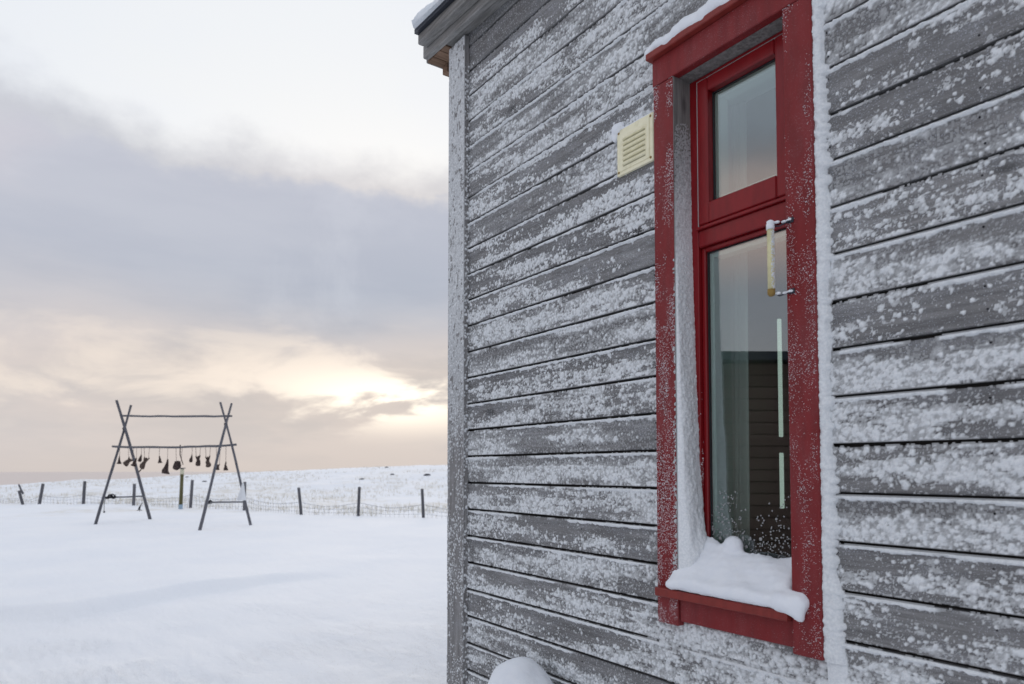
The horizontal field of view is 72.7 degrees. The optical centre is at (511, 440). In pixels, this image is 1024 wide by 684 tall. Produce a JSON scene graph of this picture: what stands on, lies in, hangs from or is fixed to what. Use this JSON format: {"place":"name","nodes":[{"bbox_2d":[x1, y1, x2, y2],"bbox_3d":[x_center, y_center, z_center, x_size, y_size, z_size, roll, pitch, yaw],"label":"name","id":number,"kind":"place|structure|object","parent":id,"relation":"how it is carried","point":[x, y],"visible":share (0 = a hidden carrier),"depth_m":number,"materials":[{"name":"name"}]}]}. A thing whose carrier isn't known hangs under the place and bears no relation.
{"place":"outdoors","nodes":[
{"label":"outdoors","id":0,"kind":"place"},
{"bbox_2d":[0,472,233,484],"bbox_3d":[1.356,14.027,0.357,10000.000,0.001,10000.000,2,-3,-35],"label":"sea","id":1,"kind":"structure","parent":0,"point":[10,478],"depth_m":1692.69,"materials":[{"name":"beige liquid"}]},
{"bbox_2d":[0,465,447,683],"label":"snow ground","id":2,"kind":"structure","parent":0,"point":[122,593],"depth_m":9.16,"materials":[{"name":"white snow"}]},
{"bbox_2d":[94,400,251,529],"bbox_3d":[-9.364,0.666,19.161,4.968,3.723,2.178,-1,-3,30],"label":"drying rack","id":3,"kind":"object","parent":2,"relation":"on","point":[130,446],"visible":0.94,"depth_m":19.15,"materials":[{"name":"grey wood"}]},
{"bbox_2d":[105,494,115,498],"bbox_3d":[-11.382,1.591,19.772,0.190,0.152,0.352,-1,-2,16],"label":"rope coil","id":4,"kind":"object","parent":3,"relation":"on","point":[111,496],"visible":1,"depth_m":19.75,"materials":[{"name":"grey fabric"}]},
{"bbox_2d":[123,448,133,466],"bbox_3d":[-10.951,0.461,19.878,0.299,0.563,0.114,0,-2,-9],"label":"hanging bundle","id":5,"kind":"object","parent":3,"relation":"hanging from","point":[126,462],"visible":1,"depth_m":19.84,"materials":[{"name":"brown"}]},
{"bbox_2d":[131,448,136,466],"bbox_3d":[-10.726,0.465,19.750,0.179,0.563,0.098,0,-2,-10],"label":"hanging bundle","id":6,"kind":"object","parent":3,"relation":"hanging from","point":[134,463],"visible":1,"depth_m":19.73,"materials":[{"name":"brown"}]},
{"bbox_2d":[138,448,149,471],"bbox_3d":[-10.356,0.541,19.582,0.312,0.711,0.112,-1,-2,12],"label":"hanging bundle","id":7,"kind":"object","parent":3,"relation":"hanging from","point":[142,464],"visible":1,"depth_m":19.57,"materials":[{"name":"brown"}]},
{"bbox_2d":[162,451,169,473],"bbox_3d":[-9.551,0.560,19.215,0.221,0.744,0.156,1,-2,-12],"label":"hanging bundle","id":8,"kind":"object","parent":3,"relation":"hanging from","point":[165,469],"visible":1,"depth_m":19.18,"materials":[{"name":"brown"}]},
{"bbox_2d":[173,454,181,469],"bbox_3d":[-9.138,0.498,19.023,0.241,0.631,0.129,0,-2,8],"label":"hanging bundle","id":9,"kind":"object","parent":3,"relation":"hanging from","point":[176,465],"visible":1,"depth_m":18.98,"materials":[{"name":"brown"}]},
{"bbox_2d":[195,448,200,465],"bbox_3d":[-8.425,0.425,18.679,0.145,0.520,0.091,-1,-2,14],"label":"hanging bundle","id":10,"kind":"object","parent":3,"relation":"hanging from","point":[198,463],"visible":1,"depth_m":18.65,"materials":[{"name":"brown"}]},
{"bbox_2d":[205,447,210,466],"bbox_3d":[-8.075,0.433,18.509,0.138,0.560,0.109,2,-3,-35],"label":"hanging bundle","id":11,"kind":"object","parent":3,"relation":"hanging from","point":[208,463],"visible":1,"depth_m":18.48,"materials":[{"name":"brown"}]},
{"bbox_2d":[216,447,219,469],"bbox_3d":[-7.745,0.461,18.348,0.115,0.642,0.073,1,-3,-20],"label":"hanging bundle","id":12,"kind":"object","parent":3,"relation":"hanging from","point":[217,468],"visible":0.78,"depth_m":18.34,"materials":[{"name":"brown"}]},
{"bbox_2d":[237,483,245,499],"bbox_3d":[-7.208,1.362,18.552,0.234,0.454,0.276,2,-3,-35],"label":"white cone","id":13,"kind":"object","parent":3,"relation":"hanging from","point":[241,495],"visible":1,"depth_m":18.48,"materials":[{"name":"white fabric"}]},
{"bbox_2d":[178,468,185,508],"bbox_3d":[-12.515,1.970,26.378,0.206,1.875,0.200,2,-3,-35],"label":"marker post","id":14,"kind":"object","parent":2,"relation":"on","point":[180,505],"visible":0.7,"depth_m":26.34,"materials":[{"name":"brown"}]},
{"bbox_2d":[0,480,447,517],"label":"wire fence","id":15,"kind":"object","parent":2,"relation":"on","point":[133,499],"visible":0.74,"depth_m":26.64,"materials":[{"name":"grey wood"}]},
{"bbox_2d":[311,609,445,677],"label":"grass tips","id":16,"kind":"object","parent":2,"relation":"in","point":[395,651],"depth_m":6.04,"materials":[{"name":"plant"}]},
{"bbox_2d":[488,657,552,683],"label":"snow mound","id":17,"kind":"object","parent":2,"relation":"on","point":[521,670],"visible":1,"depth_m":2.49,"materials":[{"name":"white snow"}]},
{"bbox_2d":[414,0,1023,683],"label":"wooden house","id":18,"kind":"structure","parent":2,"relation":"on","point":[590,474],"depth_m":2.13,"materials":[{"name":"grey wood"}]},
{"bbox_2d":[611,112,650,142],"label":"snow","id":19,"kind":"structure","parent":18,"relation":"on","point":[616,128],"depth_m":2.38,"materials":[{"name":"white snow"}]},
{"bbox_2d":[665,536,808,621],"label":"sill snow","id":20,"kind":"structure","parent":18,"relation":"on","point":[729,568],"depth_m":1.94,"materials":[{"name":"white snow"}]},
{"bbox_2d":[728,100,749,552],"bbox_3d":[0.688,-0.340,2.288,0.078,1.530,0.177,2,-3,-35],"label":"curtain","id":21,"kind":"object","parent":18,"relation":"hanging from","point":[737,133],"visible":0.31,"depth_m":2.25,"materials":[{"name":"white fabric"}]},
{"bbox_2d":[777,319,783,508],"bbox_3d":[1.355,-0.138,3.511,0.020,0.958,0.016,2,-3,-35],"label":"lamp","id":22,"kind":"object","parent":18,"relation":"attached to","point":[780,397],"visible":0.96,"depth_m":3.51,"materials":[{"name":"white"}]},
{"bbox_2d":[766,217,794,296],"bbox_3d":[0.703,-0.480,1.826,0.067,0.205,0.023,-1,-2,15],"label":"thermometer","id":23,"kind":"object","parent":18,"relation":"attached to","point":[770,226],"depth_m":1.82,"materials":[{"name":"beige plastic"}]},
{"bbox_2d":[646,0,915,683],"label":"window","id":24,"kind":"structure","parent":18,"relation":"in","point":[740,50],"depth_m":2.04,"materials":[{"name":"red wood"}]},
{"bbox_2d":[0,465,447,516],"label":"dry grass","id":25,"kind":"structure","parent":0,"point":[272,501],"depth_m":36.28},
{"bbox_2d":[0,0,448,471],"label":"sky","id":26,"kind":"structure","parent":0,"point":[204,204],"materials":[{"name":"grey"}]},
{"bbox_2d":[411,0,443,28],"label":"roof snow","id":27,"kind":"structure","parent":0,"point":[423,14],"depth_m":3.29,"materials":[{"name":"white snow"}]},
{"bbox_2d":[644,0,728,57],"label":"snow","id":28,"kind":"structure","parent":0,"point":[699,14],"depth_m":2.10,"materials":[{"name":"white snow"}]}
]}

